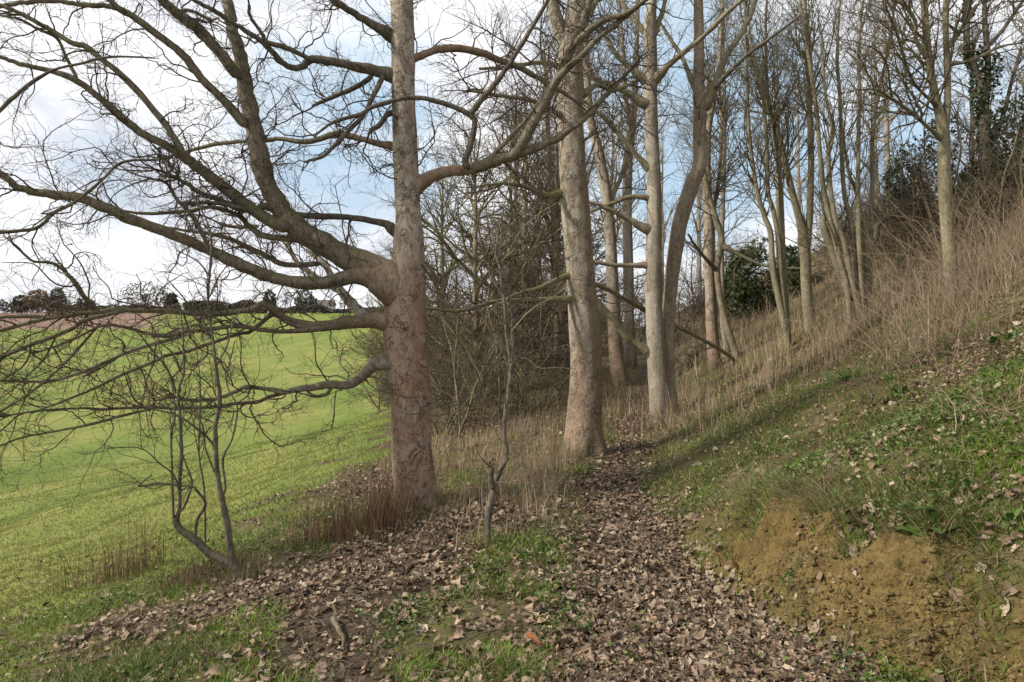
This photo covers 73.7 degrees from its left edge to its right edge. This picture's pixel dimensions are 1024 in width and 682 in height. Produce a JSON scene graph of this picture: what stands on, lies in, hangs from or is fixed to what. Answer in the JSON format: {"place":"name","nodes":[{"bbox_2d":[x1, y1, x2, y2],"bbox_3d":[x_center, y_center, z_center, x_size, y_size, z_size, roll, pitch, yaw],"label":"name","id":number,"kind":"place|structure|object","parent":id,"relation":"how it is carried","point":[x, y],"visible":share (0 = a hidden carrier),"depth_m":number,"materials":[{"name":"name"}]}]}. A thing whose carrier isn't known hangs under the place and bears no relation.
{"place":"outdoors","nodes":[
{"label":"outdoors","id":0,"kind":"place"},
{"bbox_2d":[0,183,1023,681],"bbox_3d":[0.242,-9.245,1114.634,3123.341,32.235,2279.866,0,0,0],"label":"ground","id":1,"kind":"structure","parent":0,"point":[884,551],"depth_m":7.98,"materials":[{"name":"plant"}]},
{"bbox_2d":[22,288,48,312],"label":"russet tree","id":2,"kind":"object","parent":1,"relation":"on","point":[36,292],"visible":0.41,"depth_m":261.13,"materials":[{"name":"brown plant"}]},
{"bbox_2d":[0,298,181,312],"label":"hedge","id":3,"kind":"object","parent":1,"relation":"on","point":[25,308],"visible":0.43,"depth_m":257.42,"materials":[{"name":"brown plant"}]},
{"bbox_2d":[45,507,173,596],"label":"dead stalks","id":4,"kind":"object","parent":1,"relation":"on","point":[119,573],"visible":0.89,"depth_m":6.37,"materials":[{"name":"plant"}]},
{"bbox_2d":[113,281,171,306],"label":"round tree","id":5,"kind":"object","parent":1,"relation":"on","point":[130,299],"visible":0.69,"depth_m":259.78,"materials":[{"name":"green plant"}]},
{"bbox_2d":[57,125,280,580],"bbox_3d":[-2.611,0.169,5.316,1.549,3.500,1.205,0,0,0],"label":"tree","id":6,"kind":"object","parent":1,"relation":"on","point":[230,559],"visible":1,"depth_m":5.30,"materials":[{"name":"brown plant"}]},
{"bbox_2d":[52,534,317,617],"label":"dead stalks","id":7,"kind":"object","parent":1,"relation":"on","point":[185,578],"visible":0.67,"depth_m":5.54,"materials":[{"name":"plant"}]},
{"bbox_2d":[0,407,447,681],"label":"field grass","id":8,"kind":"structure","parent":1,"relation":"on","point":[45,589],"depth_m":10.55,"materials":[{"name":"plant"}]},
{"bbox_2d":[182,299,267,312],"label":"hedge","id":9,"kind":"object","parent":1,"relation":"on","point":[240,304],"visible":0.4,"depth_m":257.09,"materials":[{"name":"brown plant"}]},
{"bbox_2d":[294,290,317,304],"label":"round tree","id":10,"kind":"object","parent":1,"relation":"on","point":[310,301],"visible":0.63,"depth_m":260.71,"materials":[{"name":"green plant"}]},
{"bbox_2d":[270,303,380,313],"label":"hedge","id":11,"kind":"object","parent":1,"relation":"on","point":[311,308],"visible":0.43,"depth_m":257.07,"materials":[{"name":"green plant"}]},
{"bbox_2d":[331,603,345,651],"bbox_3d":[-0.999,1.623,3.893,0.063,0.059,0.600,0,0,-20],"label":"fallen stick","id":12,"kind":"object","parent":1,"relation":"on","point":[337,626],"visible":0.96,"depth_m":3.84,"materials":[{"name":"wood"}]},
{"bbox_2d":[266,450,426,548],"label":"dead stalks","id":13,"kind":"object","parent":1,"relation":"on","point":[342,528],"visible":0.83,"depth_m":6.20,"materials":[{"name":"plant"}]},
{"bbox_2d":[0,0,704,519],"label":"tree","id":14,"kind":"object","parent":1,"relation":"on","point":[396,286],"visible":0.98,"depth_m":6.59,"materials":[{"name":"brown plant"}]},
{"bbox_2d":[328,472,415,535],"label":"dead stalks","id":15,"kind":"object","parent":1,"relation":"on","point":[392,512],"visible":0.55,"depth_m":6.33,"materials":[{"name":"plant"}]},
{"bbox_2d":[328,342,435,409],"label":"shrub","id":16,"kind":"object","parent":1,"relation":"on","point":[379,401],"visible":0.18,"depth_m":35.87,"materials":[{"name":"brown plant"}]},
{"bbox_2d":[342,293,434,404],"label":"thorn tree","id":17,"kind":"object","parent":1,"relation":"on","point":[360,342],"visible":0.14,"depth_m":45.20,"materials":[{"name":"brown plant"}]},
{"bbox_2d":[359,339,440,419],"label":"shrub","id":18,"kind":"object","parent":1,"relation":"on","point":[385,373],"visible":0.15,"depth_m":21.71,"materials":[{"name":"brown plant"}]},
{"bbox_2d":[348,308,461,410],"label":"shrub","id":19,"kind":"object","parent":1,"relation":"on","point":[384,377],"visible":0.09,"depth_m":18.89,"materials":[{"name":"brown plant"}]},
{"bbox_2d":[344,217,466,402],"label":"thorn tree","id":20,"kind":"object","parent":1,"relation":"on","point":[373,308],"visible":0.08,"depth_m":33.52,"materials":[{"name":"brown plant"}]},
{"bbox_2d":[328,317,515,452],"bbox_3d":[-1.642,0.793,12.099,3.200,2.480,2.759,0,0,-6],"label":"shrub","id":21,"kind":"object","parent":1,"relation":"on","point":[457,399],"visible":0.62,"depth_m":12.12,"materials":[{"name":"brown plant"}]},
{"bbox_2d":[359,130,533,392],"bbox_3d":[-2.469,-2.618,23.891,6.948,9.872,6.848,0,0,-38],"label":"thorn tree","id":22,"kind":"object","parent":1,"relation":"on","point":[436,254],"visible":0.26,"depth_m":23.43,"materials":[{"name":"brown plant"}]},
{"bbox_2d":[380,265,522,409],"bbox_3d":[-1.523,0.108,17.056,3.854,4.050,3.679,0,0,-24],"label":"shrub","id":23,"kind":"object","parent":1,"relation":"on","point":[433,375],"visible":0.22,"depth_m":16.56,"materials":[{"name":"brown plant"}]},
{"bbox_2d":[42,443,863,681],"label":"fallen twigs","id":24,"kind":"object","parent":1,"relation":"on","point":[446,672],"depth_m":3.98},
{"bbox_2d":[373,295,533,423],"bbox_3d":[-0.984,0.543,13.740,2.830,2.974,2.701,0,0,38],"label":"shrub","id":25,"kind":"object","parent":1,"relation":"on","point":[440,375],"visible":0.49,"depth_m":13.86,"materials":[{"name":"brown plant"}]},
{"bbox_2d":[354,83,568,418],"bbox_3d":[-0.826,-2.276,16.556,5.790,8.226,5.707,0,0,0],"label":"thorn tree","id":26,"kind":"object","parent":1,"relation":"on","point":[475,268],"visible":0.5,"depth_m":16.39,"materials":[{"name":"brown plant"}]},
{"bbox_2d":[374,312,566,432],"bbox_3d":[-0.554,0.632,13.614,2.915,2.620,3.381,0,0,38],"label":"shrub","id":27,"kind":"object","parent":1,"relation":"on","point":[487,387],"visible":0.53,"depth_m":13.09,"materials":[{"name":"brown plant"}]},
{"bbox_2d":[428,306,557,396],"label":"shrub","id":28,"kind":"object","parent":1,"relation":"on","point":[502,384],"visible":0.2,"depth_m":16.45,"materials":[{"name":"brown plant"}]},
{"bbox_2d":[462,80,543,259],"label":"tree","id":29,"kind":"object","parent":1,"relation":"on","point":[511,163],"visible":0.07,"depth_m":40.00,"materials":[{"name":"brown plant"}]},
{"bbox_2d":[416,166,598,546],"bbox_3d":[-0.002,0.135,5.323,1.385,3.030,1.004,0,0,0],"label":"sapling","id":30,"kind":"object","parent":1,"relation":"on","point":[493,481],"visible":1,"depth_m":5.33,"materials":[{"name":"brown plant"}]},
{"bbox_2d":[0,204,1023,681],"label":"grass","id":31,"kind":"structure","parent":1,"relation":"on","point":[92,670],"depth_m":4.21,"materials":[{"name":"plant"}]},
{"bbox_2d":[0,229,1023,681],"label":"ground cover","id":32,"kind":"object","parent":1,"relation":"on","point":[786,467],"visible":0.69,"depth_m":4.42,"materials":[{"name":"green plant"}]},
{"bbox_2d":[0,213,1023,681],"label":"dead leaves","id":33,"kind":"object","parent":1,"relation":"on","point":[716,601],"visible":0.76,"depth_m":4.37,"materials":[{"name":"brown plant"}]},
{"bbox_2d":[427,295,620,421],"bbox_3d":[0.364,0.396,14.146,3.599,2.789,3.103,0,0,-43],"label":"shrub","id":34,"kind":"object","parent":1,"relation":"on","point":[521,404],"visible":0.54,"depth_m":13.64,"materials":[{"name":"brown plant"}]},
{"bbox_2d":[452,47,595,369],"bbox_3d":[0.014,-4.580,25.774,5.282,11.888,6.037,0,0,-26],"label":"tree","id":35,"kind":"object","parent":1,"relation":"on","point":[516,119],"visible":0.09,"depth_m":24.56,"materials":[{"name":"brown plant"}]},
{"bbox_2d":[484,129,563,355],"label":"tree","id":36,"kind":"object","parent":1,"relation":"on","point":[538,225],"visible":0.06,"depth_m":27.99,"materials":[{"name":"brown plant"}]},
{"bbox_2d":[420,72,638,377],"bbox_3d":[0.286,-3.090,19.060,6.278,9.049,6.369,0,0,-19],"label":"thorn tree","id":37,"kind":"object","parent":1,"relation":"on","point":[470,238],"visible":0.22,"depth_m":18.82,"materials":[{"name":"brown plant"}]},
{"bbox_2d":[453,59,618,368],"bbox_3d":[0.839,-4.062,22.301,5.355,10.546,4.685,0,0,6],"label":"tree","id":38,"kind":"object","parent":1,"relation":"on","point":[558,174],"visible":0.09,"depth_m":21.97,"materials":[{"name":"brown plant"}]},
{"bbox_2d":[369,0,706,457],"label":"tree","id":39,"kind":"object","parent":1,"relation":"on","point":[583,427],"visible":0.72,"depth_m":9.29,"materials":[{"name":"brown plant"}]},
{"bbox_2d":[504,17,596,373],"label":"tree","id":40,"kind":"object","parent":1,"relation":"on","point":[561,323],"visible":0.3,"depth_m":19.19,"materials":[{"name":"brown plant"}]},
{"bbox_2d":[463,120,644,369],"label":"thorn tree","id":41,"kind":"object","parent":1,"relation":"on","point":[602,254],"visible":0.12,"depth_m":24.73,"materials":[{"name":"brown plant"}]},
{"bbox_2d":[486,272,622,410],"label":"shrub","id":42,"kind":"object","parent":1,"relation":"on","point":[555,337],"visible":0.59,"depth_m":14.66,"materials":[{"name":"brown plant"}]},
{"bbox_2d":[481,244,630,376],"bbox_3d":[1.214,-0.651,18.913,4.177,4.389,3.986,0,0,7],"label":"shrub","id":43,"kind":"object","parent":1,"relation":"on","point":[552,328],"visible":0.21,"depth_m":18.57,"materials":[{"name":"brown plant"}]},
{"bbox_2d":[528,0,629,228],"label":"tree","id":44,"kind":"object","parent":1,"relation":"on","point":[589,166],"visible":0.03,"depth_m":31.49,"materials":[{"name":"brown plant"}]},
{"bbox_2d":[526,0,683,385],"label":"tree","id":45,"kind":"object","parent":1,"relation":"on","point":[615,346],"visible":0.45,"depth_m":16.54,"materials":[{"name":"brown plant"}]},
{"bbox_2d":[596,268,643,349],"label":"shrub","id":46,"kind":"object","parent":1,"relation":"on","point":[621,316],"visible":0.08,"depth_m":27.88,"materials":[{"name":"brown plant"}]},
{"bbox_2d":[586,62,664,244],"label":"tree","id":47,"kind":"object","parent":1,"relation":"on","point":[615,176],"visible":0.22,"depth_m":37.80,"materials":[{"name":"brown plant"}]},
{"bbox_2d":[584,0,676,368],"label":"tree","id":48,"kind":"object","parent":1,"relation":"on","point":[630,356],"visible":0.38,"depth_m":19.90,"materials":[{"name":"grey plant"}]},
{"bbox_2d":[600,182,664,305],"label":"tree","id":49,"kind":"object","parent":1,"relation":"on","point":[621,243],"visible":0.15,"depth_m":53.63,"materials":[{"name":"brown plant"}]},
{"bbox_2d":[598,272,677,348],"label":"shrub","id":50,"kind":"object","parent":1,"relation":"on","point":[638,331],"visible":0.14,"depth_m":27.84,"materials":[{"name":"brown plant"}]},
{"bbox_2d":[603,289,702,345],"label":"shrub","id":51,"kind":"object","parent":1,"relation":"on","point":[675,330],"visible":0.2,"depth_m":25.73,"materials":[{"name":"brown plant"}]},
{"bbox_2d":[602,392,717,443],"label":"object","id":52,"kind":"object","parent":1,"relation":"on","point":[646,420],"visible":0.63,"depth_m":10.85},
{"bbox_2d":[633,87,691,302],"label":"tree","id":53,"kind":"object","parent":1,"relation":"on","point":[662,191],"visible":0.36,"depth_m":63.64,"materials":[{"name":"brown plant"}]},
{"bbox_2d":[523,0,836,424],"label":"tree","id":54,"kind":"object","parent":1,"relation":"on","point":[657,350],"visible":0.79,"depth_m":11.78,"materials":[{"name":"grey plant"}]},
{"bbox_2d":[521,37,840,372],"bbox_3d":[3.128,-2.893,13.983,7.127,7.248,2.949,0,0,-22],"label":"tree","id":55,"kind":"object","parent":1,"relation":"on","point":[716,266],"visible":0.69,"depth_m":14.94,"materials":[{"name":"brown plant"}]},
{"bbox_2d":[636,227,747,336],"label":"shrub","id":56,"kind":"object","parent":1,"relation":"on","point":[682,281],"visible":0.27,"depth_m":29.41,"materials":[{"name":"brown plant"}]},
{"bbox_2d":[679,348,706,365],"bbox_3d":[4.656,0.414,17.511,0.641,0.471,0.515,0,0,0],"label":"log pile","id":57,"kind":"object","parent":1,"relation":"on","point":[690,351],"visible":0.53,"depth_m":17.36,"materials":[{"name":"brown plant"}]},
{"bbox_2d":[662,59,727,318],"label":"tree","id":58,"kind":"object","parent":1,"relation":"on","point":[699,204],"visible":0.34,"depth_m":45.84,"materials":[{"name":"brown plant"}]},
{"bbox_2d":[676,241,745,325],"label":"shrub","id":59,"kind":"object","parent":1,"relation":"on","point":[695,285],"visible":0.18,"depth_m":34.07,"materials":[{"name":"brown plant"}]},
{"bbox_2d":[662,228,769,326],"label":"shrub","id":60,"kind":"object","parent":1,"relation":"on","point":[694,300],"visible":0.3,"depth_m":25.01,"materials":[{"name":"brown plant"}]},
{"bbox_2d":[661,0,786,371],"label":"tree","id":61,"kind":"object","parent":1,"relation":"on","point":[712,334],"visible":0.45,"depth_m":15.31,"materials":[{"name":"brown plant"}]},
{"bbox_2d":[688,157,761,271],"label":"tree","id":62,"kind":"object","parent":1,"relation":"on","point":[735,244],"visible":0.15,"depth_m":57.45,"materials":[{"name":"brown plant"}]},
{"bbox_2d":[661,0,795,352],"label":"tree","id":63,"kind":"object","parent":1,"relation":"on","point":[722,214],"visible":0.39,"depth_m":16.79,"materials":[{"name":"grey plant"}]},
{"bbox_2d":[679,0,835,349],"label":"tree","id":64,"kind":"object","parent":1,"relation":"on","point":[781,293],"visible":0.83,"depth_m":13.26,"materials":[{"name":"brown plant"}]},
{"bbox_2d":[716,237,825,319],"bbox_3d":[8.511,-1.969,22.072,3.864,2.714,2.382,0,0,0],"label":"ivy mound","id":65,"kind":"object","parent":1,"relation":"on","point":[746,293],"visible":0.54,"depth_m":21.63,"materials":[{"name":"green plant"}]},
{"bbox_2d":[705,0,864,332],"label":"tree","id":66,"kind":"object","parent":1,"relation":"on","point":[805,279],"visible":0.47,"depth_m":13.90,"materials":[{"name":"brown plant"}]},
{"bbox_2d":[740,0,832,263],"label":"tree","id":67,"kind":"object","parent":1,"relation":"on","point":[777,205],"visible":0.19,"depth_m":43.93,"materials":[{"name":"brown plant"}]},
{"bbox_2d":[738,30,839,249],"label":"tree","id":68,"kind":"object","parent":1,"relation":"on","point":[798,169],"visible":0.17,"depth_m":51.92,"materials":[{"name":"brown plant"}]},
{"bbox_2d":[792,196,855,262],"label":"shrub","id":69,"kind":"object","parent":1,"relation":"on","point":[840,203],"visible":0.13,"depth_m":25.83,"materials":[{"name":"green plant"}]},
{"bbox_2d":[791,139,889,251],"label":"shrub","id":70,"kind":"object","parent":1,"relation":"on","point":[799,191],"visible":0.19,"depth_m":32.26,"materials":[{"name":"brown plant"}]},
{"bbox_2d":[802,318,884,376],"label":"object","id":71,"kind":"object","parent":1,"relation":"on","point":[841,354],"visible":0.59,"depth_m":9.59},
{"bbox_2d":[668,486,1023,681],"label":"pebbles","id":72,"kind":"object","parent":1,"relation":"on","point":[929,607],"visible":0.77,"depth_m":3.39,"materials":[{"name":"stone"}]},
{"bbox_2d":[679,452,1014,681],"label":"grass","id":73,"kind":"structure","parent":1,"relation":"on","point":[818,490],"depth_m":3.91,"materials":[{"name":"plant"}]},
{"bbox_2d":[743,0,960,323],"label":"tree","id":74,"kind":"object","parent":1,"relation":"on","point":[830,217],"visible":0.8,"depth_m":12.19,"materials":[{"name":"brown plant"}]},
{"bbox_2d":[814,164,908,258],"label":"shrub","id":75,"kind":"object","parent":1,"relation":"on","point":[863,202],"visible":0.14,"depth_m":20.97,"materials":[{"name":"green plant"}]},
{"bbox_2d":[793,132,936,266],"bbox_3d":[9.931,-3.759,18.993,3.916,4.312,4.103,0,0,19],"label":"shrub","id":76,"kind":"object","parent":1,"relation":"on","point":[878,184],"visible":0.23,"depth_m":19.23,"materials":[{"name":"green plant"}]},
{"bbox_2d":[797,153,937,280],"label":"shrub","id":77,"kind":"object","parent":1,"relation":"on","point":[890,246],"visible":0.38,"depth_m":14.78,"materials":[{"name":"green plant"}]},
{"bbox_2d":[835,4,901,199],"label":"tree","id":78,"kind":"object","parent":1,"relation":"on","point":[877,127],"visible":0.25,"depth_m":49.85,"materials":[{"name":"brown plant"}]},
{"bbox_2d":[771,304,970,453],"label":"canes","id":79,"kind":"object","parent":1,"relation":"on","point":[861,396],"visible":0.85,"depth_m":6.46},
{"bbox_2d":[786,181,956,282],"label":"shrub","id":80,"kind":"object","parent":1,"relation":"on","point":[831,269],"visible":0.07,"depth_m":20.34,"materials":[{"name":"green plant"}]},
{"bbox_2d":[813,0,953,208],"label":"tree","id":81,"kind":"object","parent":1,"relation":"on","point":[886,125],"visible":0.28,"depth_m":31.95,"materials":[{"name":"brown plant"}]},
{"bbox_2d":[838,189,935,264],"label":"shrub","id":82,"kind":"object","parent":1,"relation":"on","point":[875,243],"visible":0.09,"depth_m":17.23,"materials":[{"name":"green plant"}]},
{"bbox_2d":[797,126,977,264],"bbox_3d":[8.975,-3.318,16.426,3.209,2.884,3.722,0,0,-13],"label":"shrub","id":83,"kind":"object","parent":1,"relation":"on","point":[884,196],"visible":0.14,"depth_m":16.13,"materials":[{"name":"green plant"}]},
{"bbox_2d":[755,128,1023,378],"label":"canes","id":84,"kind":"object","parent":1,"relation":"on","point":[932,280],"visible":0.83,"depth_m":9.21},
{"bbox_2d":[845,151,936,247],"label":"shrub","id":85,"kind":"object","parent":1,"relation":"on","point":[889,190],"visible":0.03,"depth_m":19.79,"materials":[{"name":"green plant"}]},
{"bbox_2d":[767,0,1023,308],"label":"tree","id":86,"kind":"object","parent":1,"relation":"on","point":[942,114],"visible":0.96,"depth_m":9.28,"materials":[{"name":"brown plant"}]},
{"bbox_2d":[875,382,921,403],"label":"leafy plant","id":87,"kind":"object","parent":1,"relation":"on","point":[895,390],"visible":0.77,"depth_m":6.67,"materials":[{"name":"green plant"}]},
{"bbox_2d":[790,167,1022,354],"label":"canes","id":88,"kind":"object","parent":1,"relation":"on","point":[872,281],"visible":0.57,"depth_m":11.64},
{"bbox_2d":[791,182,1023,364],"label":"canes","id":89,"kind":"object","parent":1,"relation":"on","point":[970,283],"visible":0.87,"depth_m":8.34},
{"bbox_2d":[807,94,1023,334],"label":"canes","id":90,"kind":"object","parent":1,"relation":"on","point":[973,224],"visible":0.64,"depth_m":11.05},
{"bbox_2d":[873,116,965,250],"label":"holly","id":91,"kind":"object","parent":1,"relation":"on","point":[875,233],"visible":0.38,"depth_m":14.92,"materials":[{"name":"green plant"}]},
{"bbox_2d":[849,287,1004,384],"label":"canes","id":92,"kind":"object","parent":1,"relation":"on","point":[927,347],"visible":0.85,"depth_m":7.38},
{"bbox_2d":[894,494,966,537],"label":"leafy plant","id":93,"kind":"object","parent":1,"relation":"on","point":[926,506],"visible":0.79,"depth_m":3.44,"materials":[{"name":"green plant"}]},
{"bbox_2d":[846,85,1023,261],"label":"shrub","id":94,"kind":"object","parent":1,"relation":"on","point":[927,176],"visible":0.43,"depth_m":13.68,"materials":[{"name":"brown plant"}]},
{"bbox_2d":[861,126,1023,260],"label":"shrub","id":95,"kind":"object","parent":1,"relation":"on","point":[955,206],"visible":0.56,"depth_m":12.21,"materials":[{"name":"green plant"}]},
{"bbox_2d":[874,341,1023,468],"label":"canes","id":96,"kind":"object","parent":1,"relation":"on","point":[1020,391],"visible":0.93,"depth_m":4.01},
{"bbox_2d":[884,105,1023,233],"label":"shrub","id":97,"kind":"object","parent":1,"relation":"on","point":[966,138],"visible":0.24,"depth_m":14.21,"materials":[{"name":"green plant"}]},
{"bbox_2d":[885,124,1023,257],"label":"shrub","id":98,"kind":"object","parent":1,"relation":"on","point":[1019,179],"visible":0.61,"depth_m":11.86,"materials":[{"name":"green plant"}]},
{"bbox_2d":[890,307,1023,400],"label":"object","id":99,"kind":"object","parent":1,"relation":"on","point":[993,351],"visible":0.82,"depth_m":6.22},
{"bbox_2d":[913,2,1019,182],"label":"tree","id":100,"kind":"object","parent":1,"relation":"on","point":[963,94],"visible":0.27,"depth_m":30.01,"materials":[{"name":"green plant"}]},
{"bbox_2d":[914,0,1023,235],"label":"ivy tree","id":101,"kind":"object","parent":1,"relation":"on","point":[982,82],"visible":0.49,"depth_m":13.41,"materials":[{"name":"green plant"}]},
{"bbox_2d":[927,57,1023,192],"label":"shrub","id":102,"kind":"object","parent":1,"relation":"on","point":[957,101],"visible":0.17,"depth_m":16.22,"materials":[{"name":"green plant"}]},
{"bbox_2d":[933,77,1023,211],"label":"shrub","id":103,"kind":"object","parent":1,"relation":"on","point":[1010,185],"visible":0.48,"depth_m":13.09,"materials":[{"name":"green plant"}]},
{"bbox_2d":[986,330,1019,347],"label":"leafy plant","id":104,"kind":"object","parent":1,"relation":"on","point":[993,339],"visible":0.59,"depth_m":6.83,"materials":[{"name":"green plant"}]},
{"bbox_2d":[989,0,1023,97],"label":"tree","id":105,"kind":"object","parent":1,"relation":"on","point":[1022,75],"visible":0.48,"depth_m":32.37,"materials":[{"name":"brown plant"}]},
{"bbox_2d":[990,509,1023,534],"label":"leafy plant","id":106,"kind":"object","parent":1,"relation":"on","point":[1008,515],"visible":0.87,"depth_m":3.26,"materials":[{"name":"green plant"}]},
{"bbox_2d":[0,0,1023,325],"label":"sky","id":107,"kind":"structure","parent":0,"point":[128,247],"materials":[{"name":"white"}]},
{"bbox_2d":[140,188,1023,609],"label":"dry grass","id":108,"kind":"structure","parent":0,"point":[706,408],"depth_m":10.22,"materials":[{"name":"plant"}]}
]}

